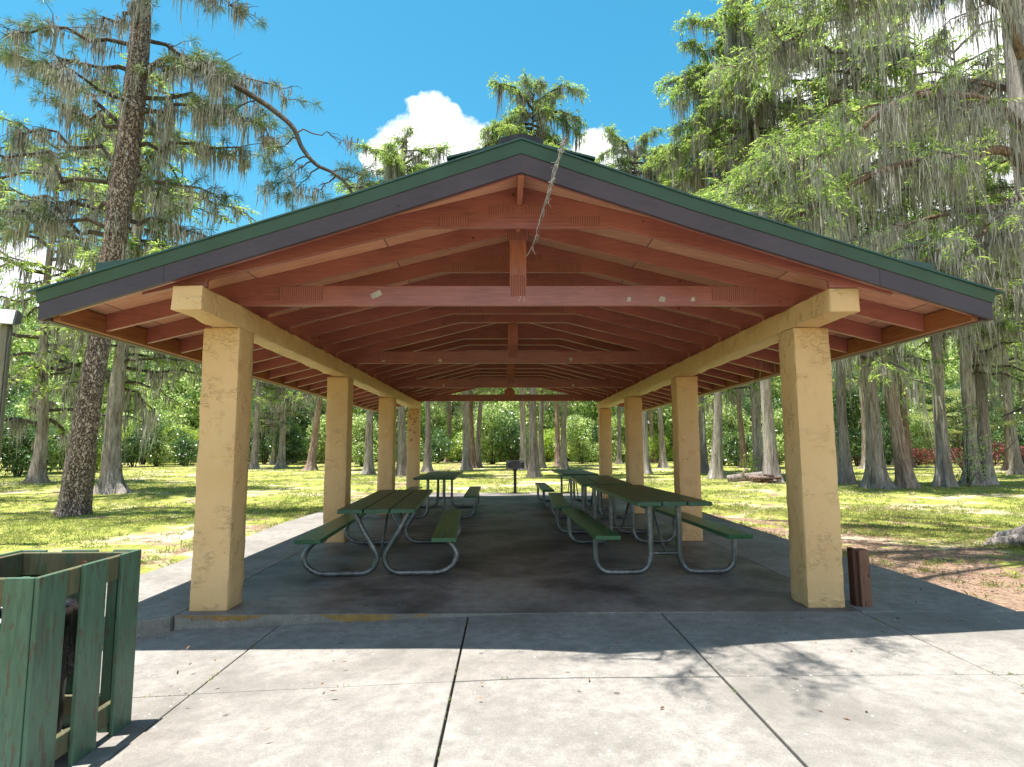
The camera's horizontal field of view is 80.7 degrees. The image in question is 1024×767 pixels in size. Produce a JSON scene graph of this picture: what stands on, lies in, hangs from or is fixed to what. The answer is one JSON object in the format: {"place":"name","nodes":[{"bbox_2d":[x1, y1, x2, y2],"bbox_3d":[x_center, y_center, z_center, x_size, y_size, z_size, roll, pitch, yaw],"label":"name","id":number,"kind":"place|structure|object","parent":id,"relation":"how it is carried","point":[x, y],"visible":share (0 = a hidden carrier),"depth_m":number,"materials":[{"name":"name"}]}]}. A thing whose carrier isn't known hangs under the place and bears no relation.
{"place":"outdoors","nodes":[
{"label":"outdoors","id":0,"kind":"place"},
{"bbox_2d":[0,0,1021,401],"label":"sky","id":1,"kind":"structure","parent":0,"point":[376,68],"materials":[{"name":"blue"}]},
{"bbox_2d":[0,451,1023,630],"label":"ground","id":2,"kind":"structure","parent":0,"point":[911,497],"depth_m":14.85,"materials":[{"name":"plant"}]},
{"bbox_2d":[0,309,22,457],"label":"lamp post","id":3,"kind":"object","parent":2,"relation":"on","point":[9,318],"visible":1,"depth_m":9.96,"materials":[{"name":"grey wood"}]},
{"bbox_2d":[5,378,56,469],"bbox_3d":[-36.516,3.025,45.168,6.643,7.125,4.669,-2,-6,17],"label":"shrub","id":4,"kind":"object","parent":2,"relation":"on","point":[11,400],"visible":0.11,"depth_m":45.18,"materials":[{"name":"green plant"}]},
{"bbox_2d":[0,406,69,476],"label":"shrub","id":5,"kind":"object","parent":2,"relation":"on","point":[22,460],"visible":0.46,"depth_m":34.03,"materials":[{"name":"green plant"}]},
{"bbox_2d":[0,397,72,471],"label":"shrub","id":6,"kind":"object","parent":2,"relation":"on","point":[51,465],"visible":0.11,"depth_m":38.28,"materials":[{"name":"green plant"}]},
{"bbox_2d":[0,165,81,395],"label":"cypress tree","id":7,"kind":"object","parent":2,"relation":"on","point":[3,186],"visible":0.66,"depth_m":20.94,"materials":[{"name":"green plant"}]},
{"bbox_2d":[0,111,166,483],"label":"cypress tree","id":8,"kind":"object","parent":2,"relation":"on","point":[37,471],"visible":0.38,"depth_m":26.93,"materials":[{"name":"green plant"}]},
{"bbox_2d":[6,52,260,494],"bbox_3d":[-12.799,-3.924,21.911,7.554,15.693,8.366,3,-8,-23],"label":"cypress tree","id":9,"kind":"object","parent":2,"relation":"on","point":[111,480],"visible":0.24,"depth_m":20.92,"materials":[{"name":"green plant"}]},
{"bbox_2d":[102,417,166,466],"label":"shrub","id":10,"kind":"object","parent":2,"relation":"on","point":[132,446],"visible":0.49,"depth_m":49.04,"materials":[{"name":"green plant"}]},
{"bbox_2d":[131,410,179,465],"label":"shrub","id":11,"kind":"object","parent":2,"relation":"on","point":[157,459],"visible":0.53,"depth_m":51.34,"materials":[{"name":"green plant"}]},
{"bbox_2d":[122,379,189,464],"bbox_3d":[-34.253,3.600,57.815,5.720,8.596,6.839,0,-6,3],"label":"shrub","id":12,"kind":"object","parent":2,"relation":"on","point":[162,408],"visible":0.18,"depth_m":58.30,"materials":[{"name":"green plant"}]},
{"bbox_2d":[156,424,198,464],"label":"shrub","id":13,"kind":"object","parent":2,"relation":"on","point":[195,433],"visible":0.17,"depth_m":56.16,"materials":[{"name":"green plant"}]},
{"bbox_2d":[159,427,198,465],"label":"shrub","id":14,"kind":"object","parent":2,"relation":"on","point":[188,450],"visible":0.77,"depth_m":51.96,"materials":[{"name":"green plant"}]},
{"bbox_2d":[0,0,378,516],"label":"pine tree","id":15,"kind":"object","parent":2,"relation":"on","point":[75,497],"visible":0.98,"depth_m":14.86,"materials":[{"name":"green plant"}]},
{"bbox_2d":[103,499,373,640],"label":"walkway","id":16,"kind":"structure","parent":2,"relation":"on","point":[164,597],"depth_m":6.97,"materials":[{"name":"concrete"}]},
{"bbox_2d":[248,379,288,468],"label":"cypress tree","id":17,"kind":"object","parent":2,"relation":"on","point":[254,456],"visible":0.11,"depth_m":45.45,"materials":[{"name":"grey plant"}]},
{"bbox_2d":[249,388,298,463],"bbox_3d":[-24.287,4.199,59.988,5.188,7.916,7.381,6,-9,-45],"label":"shrub","id":18,"kind":"object","parent":2,"relation":"on","point":[265,452],"visible":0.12,"depth_m":59.01,"materials":[{"name":"green plant"}]},
{"bbox_2d":[252,381,297,464],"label":"cypress tree","id":19,"kind":"object","parent":2,"relation":"on","point":[273,460],"visible":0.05,"depth_m":56.50,"materials":[{"name":"grey plant"}]},
{"bbox_2d":[264,416,308,463],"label":"shrub","id":20,"kind":"object","parent":2,"relation":"on","point":[294,438],"visible":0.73,"depth_m":56.98,"materials":[{"name":"green plant"}]},
{"bbox_2d":[250,379,326,467],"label":"cypress tree","id":21,"kind":"object","parent":2,"relation":"on","point":[283,425],"visible":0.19,"depth_m":48.15,"materials":[{"name":"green plant"}]},
{"bbox_2d":[279,392,326,470],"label":"cypress tree","id":22,"kind":"object","parent":2,"relation":"on","point":[311,463],"visible":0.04,"depth_m":40.80,"materials":[{"name":"grey plant"}]},
{"bbox_2d":[288,396,325,459],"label":"shrub","id":23,"kind":"object","parent":2,"relation":"on","point":[304,422],"visible":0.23,"depth_m":61.79,"materials":[{"name":"green plant"}]},
{"bbox_2d":[300,414,352,462],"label":"shrub","id":24,"kind":"object","parent":2,"relation":"on","point":[321,446],"visible":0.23,"depth_m":58.53,"materials":[{"name":"green plant"}]},
{"bbox_2d":[351,414,377,465],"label":"shrub","id":25,"kind":"object","parent":2,"relation":"on","point":[359,422],"visible":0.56,"depth_m":49.50,"materials":[{"name":"green plant"}]},
{"bbox_2d":[360,410,376,474],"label":"cypress tree","id":26,"kind":"object","parent":2,"relation":"on","point":[368,467],"visible":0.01,"depth_m":33.87,"materials":[{"name":"grey plant"}]},
{"bbox_2d":[332,125,453,476],"bbox_3d":[-5.765,-4.538,33.450,6.970,19.369,7.537,4,-7,-35],"label":"cypress tree","id":27,"kind":"object","parent":2,"relation":"on","point":[394,165],"visible":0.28,"depth_m":33.33,"materials":[{"name":"green plant"}]},
{"bbox_2d":[420,401,440,471],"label":"cypress tree","id":28,"kind":"object","parent":2,"relation":"on","point":[427,465],"visible":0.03,"depth_m":38.87,"materials":[{"name":"grey plant"}]},
{"bbox_2d":[420,427,455,463],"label":"shrub","id":29,"kind":"object","parent":2,"relation":"on","point":[444,445],"visible":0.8,"depth_m":58.95,"materials":[{"name":"green plant"}]},
{"bbox_2d":[420,394,459,460],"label":"shrub","id":30,"kind":"object","parent":2,"relation":"on","point":[437,421],"visible":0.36,"depth_m":67.89,"materials":[{"name":"green plant"}]},
{"bbox_2d":[443,431,462,461],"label":"shrub","id":31,"kind":"object","parent":2,"relation":"on","point":[456,453],"visible":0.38,"depth_m":63.02,"materials":[{"name":"green plant"}]},
{"bbox_2d":[432,390,476,461],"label":"cypress tree","id":32,"kind":"object","parent":2,"relation":"on","point":[448,406],"visible":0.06,"depth_m":64.25,"materials":[{"name":"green plant"}]},
{"bbox_2d":[450,388,495,467],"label":"cypress tree","id":33,"kind":"object","parent":2,"relation":"on","point":[474,464],"visible":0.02,"depth_m":46.47,"materials":[{"name":"grey plant"}]},
{"bbox_2d":[451,388,504,469],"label":"cypress tree","id":34,"kind":"object","parent":2,"relation":"on","point":[466,463],"visible":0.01,"depth_m":41.21,"materials":[{"name":"grey plant"}]},
{"bbox_2d":[454,404,517,463],"bbox_3d":[-2.150,4.820,56.564,6.044,5.821,4.945,-2,-6,18],"label":"shrub","id":35,"kind":"object","parent":2,"relation":"on","point":[489,448],"visible":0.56,"depth_m":56.05,"materials":[{"name":"green plant"}]},
{"bbox_2d":[473,388,503,467],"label":"cypress tree","id":36,"kind":"object","parent":2,"relation":"on","point":[478,442],"visible":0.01,"depth_m":47.17,"materials":[{"name":"grey plant"}]},
{"bbox_2d":[473,388,528,461],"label":"shrub","id":37,"kind":"object","parent":2,"relation":"on","point":[507,404],"visible":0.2,"depth_m":66.49,"materials":[{"name":"green plant"}]},
{"bbox_2d":[489,409,528,459],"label":"shrub","id":38,"kind":"object","parent":2,"relation":"on","point":[513,438],"visible":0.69,"depth_m":55.01,"materials":[{"name":"green plant"}]},
{"bbox_2d":[482,388,536,469],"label":"cypress tree","id":39,"kind":"object","parent":2,"relation":"on","point":[523,454],"visible":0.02,"depth_m":40.73,"materials":[{"name":"grey plant"}]},
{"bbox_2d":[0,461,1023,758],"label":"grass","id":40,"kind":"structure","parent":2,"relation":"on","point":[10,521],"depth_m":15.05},
{"bbox_2d":[0,298,1023,462],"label":"woodland","id":41,"kind":"object","parent":2,"relation":"on","point":[18,346],"visible":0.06,"depth_m":68.98,"materials":[{"name":"green plant"}]},
{"bbox_2d":[0,481,1023,599],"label":"grass clumps","id":42,"kind":"object","parent":2,"relation":"on","point":[744,523],"visible":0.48,"depth_m":12.21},
{"bbox_2d":[8,330,1021,459],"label":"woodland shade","id":43,"kind":"object","parent":2,"relation":"on","point":[453,410],"depth_m":84.03,"materials":[{"name":"green plant"}]},
{"bbox_2d":[506,460,523,493],"bbox_3d":[0.097,3.069,19.134,0.570,1.230,0.520,0,-6,-1],"label":"park grill","id":44,"kind":"object","parent":2,"relation":"on","point":[514,465],"visible":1,"depth_m":19.07,"materials":[{"name":"black metal"}]},
{"bbox_2d":[461,68,590,477],"bbox_3d":[0.967,-5.908,31.701,7.528,21.816,6.923,0,-6,-3],"label":"cypress tree","id":45,"kind":"object","parent":2,"relation":"on","point":[522,117],"visible":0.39,"depth_m":32.02,"materials":[{"name":"green plant"}]},
{"bbox_2d":[515,388,562,467],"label":"cypress tree","id":46,"kind":"object","parent":2,"relation":"on","point":[542,462],"visible":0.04,"depth_m":45.92,"materials":[{"name":"grey plant"}]},
{"bbox_2d":[54,611,1023,766],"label":"front walkway","id":47,"kind":"structure","parent":2,"relation":"on","point":[390,705],"depth_m":3.57,"materials":[{"name":"concrete"}]},
{"bbox_2d":[0,549,141,766],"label":"litter bin","id":48,"kind":"object","parent":47,"relation":"on","point":[53,612],"visible":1,"depth_m":2.97,"materials":[{"name":"green paint"}]},
{"bbox_2d":[78,505,1023,609],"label":"pine straw","id":49,"kind":"object","parent":2,"relation":"on","point":[866,545],"visible":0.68,"depth_m":9.29,"materials":[{"name":"brown plant"}]},
{"bbox_2d":[536,391,570,465],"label":"cypress tree","id":50,"kind":"object","parent":2,"relation":"on","point":[557,444],"visible":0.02,"depth_m":49.28,"materials":[{"name":"grey plant"}]},
{"bbox_2d":[543,427,570,461],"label":"shrub","id":51,"kind":"object","parent":2,"relation":"on","point":[547,440],"visible":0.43,"depth_m":61.44,"materials":[{"name":"green plant"}]},
{"bbox_2d":[544,390,574,468],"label":"cypress tree","id":52,"kind":"object","parent":2,"relation":"on","point":[563,458],"visible":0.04,"depth_m":44.45,"materials":[{"name":"grey plant"}]},
{"bbox_2d":[543,401,595,460],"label":"shrub","id":53,"kind":"object","parent":2,"relation":"on","point":[583,411],"visible":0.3,"depth_m":68.58,"materials":[{"name":"green plant"}]},
{"bbox_2d":[551,414,598,463],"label":"shrub","id":54,"kind":"object","parent":2,"relation":"on","point":[574,429],"visible":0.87,"depth_m":56.40,"materials":[{"name":"green plant"}]},
{"bbox_2d":[568,421,613,461],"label":"shrub","id":55,"kind":"object","parent":2,"relation":"on","point":[594,433],"visible":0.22,"depth_m":62.33,"materials":[{"name":"green plant"}]},
{"bbox_2d":[611,415,624,461],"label":"shrub","id":56,"kind":"object","parent":2,"relation":"on","point":[614,429],"visible":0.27,"depth_m":61.90,"materials":[{"name":"green plant"}]},
{"bbox_2d":[613,406,623,463],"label":"cypress tree","id":57,"kind":"object","parent":2,"relation":"on","point":[619,460],"visible":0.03,"depth_m":56.06,"materials":[{"name":"grey plant"}]},
{"bbox_2d":[594,122,689,473],"bbox_3d":[7.866,-5.032,36.011,7.276,20.874,6.738,-2,-7,21],"label":"cypress tree","id":58,"kind":"object","parent":2,"relation":"on","point":[629,157],"visible":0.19,"depth_m":36.03,"materials":[{"name":"green plant"}]},
{"bbox_2d":[648,429,672,460],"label":"shrub","id":59,"kind":"object","parent":2,"relation":"on","point":[656,447],"visible":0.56,"depth_m":59.34,"materials":[{"name":"green plant"}]},
{"bbox_2d":[657,407,669,467],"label":"cypress tree","id":60,"kind":"object","parent":2,"relation":"on","point":[662,462],"visible":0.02,"depth_m":44.44,"materials":[{"name":"grey plant"}]},
{"bbox_2d":[687,166,711,472],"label":"cypress tree","id":61,"kind":"object","parent":2,"relation":"on","point":[704,466],"visible":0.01,"depth_m":36.46,"materials":[{"name":"grey plant"}]},
{"bbox_2d":[636,30,785,478],"bbox_3d":[10.412,-6.312,30.612,7.123,22.399,7.604,-4,-7,34],"label":"cypress tree","id":62,"kind":"object","parent":2,"relation":"on","point":[677,175],"visible":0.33,"depth_m":29.92,"materials":[{"name":"green plant"}]},
{"bbox_2d":[705,404,751,465],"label":"shrub","id":63,"kind":"object","parent":2,"relation":"on","point":[729,416],"visible":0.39,"depth_m":49.82,"materials":[{"name":"green plant"}]},
{"bbox_2d":[689,130,774,471],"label":"cypress tree","id":64,"kind":"object","parent":2,"relation":"on","point":[757,448],"visible":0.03,"depth_m":31.80,"materials":[{"name":"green plant"}]},
{"bbox_2d":[708,421,762,465],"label":"shrub","id":65,"kind":"object","parent":2,"relation":"on","point":[735,458],"visible":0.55,"depth_m":48.31,"materials":[{"name":"green plant"}]},
{"bbox_2d":[726,384,750,467],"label":"cypress tree","id":66,"kind":"object","parent":2,"relation":"on","point":[741,438],"visible":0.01,"depth_m":44.08,"materials":[{"name":"grey plant"}]},
{"bbox_2d":[722,389,762,455],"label":"shrub","id":67,"kind":"object","parent":2,"relation":"on","point":[747,407],"visible":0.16,"depth_m":59.16,"materials":[{"name":"green plant"}]},
{"bbox_2d":[727,468,761,481],"bbox_3d":[10.232,4.036,26.470,1.509,0.679,0.477,-2,-6,15],"label":"fallen log","id":68,"kind":"object","parent":2,"relation":"on","point":[743,476],"visible":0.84,"depth_m":26.39,"materials":[{"name":"wood"}]},
{"bbox_2d":[652,0,849,482],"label":"cypress tree","id":69,"kind":"object","parent":2,"relation":"on","point":[730,20],"visible":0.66,"depth_m":26.78,"materials":[{"name":"green plant"}]},
{"bbox_2d":[749,408,784,464],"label":"shrub","id":70,"kind":"object","parent":2,"relation":"on","point":[780,437],"visible":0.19,"depth_m":51.72,"materials":[{"name":"green plant"}]},
{"bbox_2d":[616,498,1015,612],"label":"walkway","id":71,"kind":"structure","parent":2,"relation":"on","point":[890,589],"depth_m":6.32,"materials":[{"name":"concrete"}]},
{"bbox_2d":[847,547,872,606],"bbox_3d":[3.160,1.758,5.478,0.138,0.512,0.122,0,-6,-1],"label":"timber bollard","id":72,"kind":"object","parent":71,"relation":"on","point":[859,578],"visible":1,"depth_m":5.44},
{"bbox_2d":[776,52,893,484],"bbox_3d":[13.883,-5.234,26.195,5.022,19.189,4.805,2,-7,-20],"label":"cypress tree","id":73,"kind":"object","parent":2,"relation":"on","point":[846,474],"visible":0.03,"depth_m":25.10,"materials":[{"name":"green plant"}]},
{"bbox_2d":[691,0,1023,546],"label":"cypress tree","id":74,"kind":"object","parent":2,"relation":"on","point":[817,155],"visible":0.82,"depth_m":9.20,"materials":[{"name":"green plant"}]},
{"bbox_2d":[831,219,893,468],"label":"cypress tree","id":75,"kind":"object","parent":2,"relation":"on","point":[862,420],"visible":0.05,"depth_m":41.70,"materials":[{"name":"grey plant"}]},
{"bbox_2d":[747,0,983,489],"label":"cypress tree","id":76,"kind":"object","parent":2,"relation":"on","point":[875,475],"visible":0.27,"depth_m":21.53,"materials":[{"name":"green plant"}]},
{"bbox_2d":[832,371,912,465],"bbox_3d":[28.285,2.865,48.979,7.381,7.916,5.188,2,-7,-21],"label":"shrub","id":77,"kind":"object","parent":2,"relation":"on","point":[855,434],"visible":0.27,"depth_m":48.27,"materials":[{"name":"green plant"}]},
{"bbox_2d":[858,414,914,464],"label":"shrub","id":78,"kind":"object","parent":2,"relation":"on","point":[887,442],"visible":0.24,"depth_m":51.09,"materials":[{"name":"green plant"}]},
{"bbox_2d":[792,3,992,488],"bbox_3d":[13.923,-5.725,23.442,6.160,19.584,6.298,-5,-6,-1],"label":"cypress tree","id":79,"kind":"object","parent":2,"relation":"on","point":[905,477],"visible":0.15,"depth_m":22.45,"materials":[{"name":"green plant"}]},
{"bbox_2d":[877,247,947,467],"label":"cypress tree","id":80,"kind":"object","parent":2,"relation":"on","point":[906,423],"visible":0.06,"depth_m":45.49,"materials":[{"name":"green plant"}]},
{"bbox_2d":[887,402,961,465],"bbox_3d":[27.908,3.564,40.622,5.392,4.329,4.485,-2,-6,13],"label":"palmetto","id":81,"kind":"object","parent":2,"relation":"on","point":[928,428],"visible":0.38,"depth_m":40.22,"materials":[{"name":"green plant"}]},
{"bbox_2d":[848,25,1010,487],"bbox_3d":[16.803,-5.439,24.269,5.130,19.189,5.308,0,-6,3],"label":"cypress tree","id":82,"kind":"object","parent":2,"relation":"on","point":[944,476],"visible":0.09,"depth_m":23.41,"materials":[{"name":"green plant"}]},
{"bbox_2d":[909,415,950,463],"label":"shrub","id":83,"kind":"object","parent":2,"relation":"on","point":[918,442],"visible":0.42,"depth_m":54.59,"materials":[{"name":"green plant"}]},
{"bbox_2d":[908,382,962,457],"bbox_3d":[40.938,3.650,57.047,7.381,7.916,5.188,1,-6,-12],"label":"shrub","id":84,"kind":"object","parent":2,"relation":"on","point":[929,388],"visible":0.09,"depth_m":56.28,"materials":[{"name":"green plant"}]},
{"bbox_2d":[904,388,1002,468],"bbox_3d":[26.300,2.755,36.611,6.071,5.099,6.510,0,-6,-1],"label":"palmetto","id":85,"kind":"object","parent":2,"relation":"on","point":[952,453],"visible":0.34,"depth_m":36.07,"materials":[{"name":"green plant"}]},
{"bbox_2d":[884,14,1023,486],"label":"cypress tree","id":86,"kind":"object","parent":2,"relation":"on","point":[968,399],"visible":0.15,"depth_m":23.64,"materials":[{"name":"green plant"}]},
{"bbox_2d":[917,46,1023,484],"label":"cypress tree","id":87,"kind":"object","parent":2,"relation":"on","point":[983,420],"visible":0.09,"depth_m":24.05,"materials":[{"name":"green plant"}]},
{"bbox_2d":[918,105,1022,431],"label":"cypress tree","id":88,"kind":"object","parent":2,"relation":"on","point":[1001,317],"visible":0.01,"depth_m":29.46,"materials":[{"name":"green plant"}]},
{"bbox_2d":[922,407,1023,465],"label":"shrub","id":89,"kind":"object","parent":2,"relation":"on","point":[1001,424],"visible":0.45,"depth_m":29.90,"materials":[{"name":"green plant"}]},
{"bbox_2d":[945,395,1004,486],"bbox_3d":[17.578,2.269,23.096,2.068,3.813,1.424,-3,-7,26],"label":"shrub","id":90,"kind":"object","parent":2,"relation":"on","point":[967,477],"visible":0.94,"depth_m":23.06,"materials":[{"name":"green plant"}]},
{"bbox_2d":[949,270,1023,469],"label":"cypress tree","id":91,"kind":"object","parent":2,"relation":"on","point":[1005,461],"visible":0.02,"depth_m":39.16,"materials":[{"name":"green plant"}]},
{"bbox_2d":[952,379,1023,455],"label":"shrub","id":92,"kind":"object","parent":2,"relation":"on","point":[959,388],"visible":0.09,"depth_m":54.40,"materials":[{"name":"green plant"}]},
{"bbox_2d":[956,167,1023,474],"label":"cypress tree","id":93,"kind":"object","parent":2,"relation":"on","point":[1015,465],"visible":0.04,"depth_m":32.70,"materials":[{"name":"green plant"}]},
{"bbox_2d":[969,29,1023,428],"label":"cypress tree","id":94,"kind":"object","parent":2,"relation":"on","point":[1006,165],"visible":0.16,"depth_m":22.54,"materials":[{"name":"green plant"}]},
{"bbox_2d":[989,411,1023,452],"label":"shrub","id":95,"kind":"object","parent":2,"relation":"on","point":[1020,439],"visible":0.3,"depth_m":48.27,"materials":[{"name":"green plant"}]},
{"bbox_2d":[177,492,859,614],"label":"shelter floor","id":96,"kind":"structure","parent":0,"point":[534,554],"depth_m":6.71,"materials":[{"name":"concrete"}]},
{"bbox_2d":[174,613,539,630],"bbox_3d":[-1.328,2.089,5.190,3.145,0.197,0.004,0,-6,-1],"label":"floor edge face","id":97,"kind":"object","parent":96,"relation":"attached to","point":[182,623],"visible":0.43,"depth_m":5.18},
{"bbox_2d":[180,614,430,621],"bbox_3d":[-1.786,2.029,5.187,2.180,0.077,0.004,0,-6,-1],"label":"floor edge paint","id":98,"kind":"object","parent":97,"relation":"attached to","point":[354,617],"visible":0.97,"depth_m":5.19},
{"bbox_2d":[294,489,461,576],"bbox_3d":[-1.552,1.886,7.909,1.751,0.780,3.112,0,-6,-4],"label":"picnic table","id":99,"kind":"object","parent":96,"relation":"on","point":[448,530],"visible":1,"depth_m":6.81,"materials":[{"name":"green paint"}]},
{"bbox_2d":[396,472,480,518],"bbox_3d":[-1.578,2.436,13.352,1.710,0.845,3.005,0,-6,-1],"label":"picnic table","id":100,"kind":"object","parent":96,"relation":"on","point":[473,492],"visible":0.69,"depth_m":12.44,"materials":[{"name":"green paint"}]},
{"bbox_2d":[26,133,1003,610],"bbox_3d":[-0.005,0.716,11.289,8.050,3.850,14.120,0,-6,-1],"label":"picnic shelter","id":101,"kind":"object","parent":96,"relation":"on","point":[634,295],"visible":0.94,"depth_m":5.63,"materials":[{"name":"paint"}]},
{"bbox_2d":[527,137,571,254],"bbox_3d":[0.319,-1.389,4.372,0.381,0.961,0.230,3,-7,-30],"label":"hanging vine","id":102,"kind":"object","parent":101,"relation":"hanging from","point":[564,141],"visible":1,"depth_m":4.33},
{"bbox_2d":[535,469,608,509],"bbox_3d":[1.504,2.596,14.930,1.710,0.845,3.003,0,-6,-1],"label":"picnic table","id":103,"kind":"object","parent":96,"relation":"on","point":[543,487],"visible":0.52,"depth_m":14.18,"materials":[{"name":"green paint"}]},
{"bbox_2d":[548,475,660,532],"bbox_3d":[1.577,2.194,11.178,1.710,0.845,3.066,0,-6,2],"label":"picnic table","id":104,"kind":"object","parent":96,"relation":"on","point":[558,501],"visible":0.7,"depth_m":10.37,"materials":[{"name":"green paint"}]},
{"bbox_2d":[562,485,752,574],"bbox_3d":[1.688,1.847,7.932,1.710,0.845,3.056,0,-6,-2],"label":"picnic table","id":105,"kind":"object","parent":96,"relation":"on","point":[598,532],"visible":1,"depth_m":6.92,"materials":[{"name":"green paint"}]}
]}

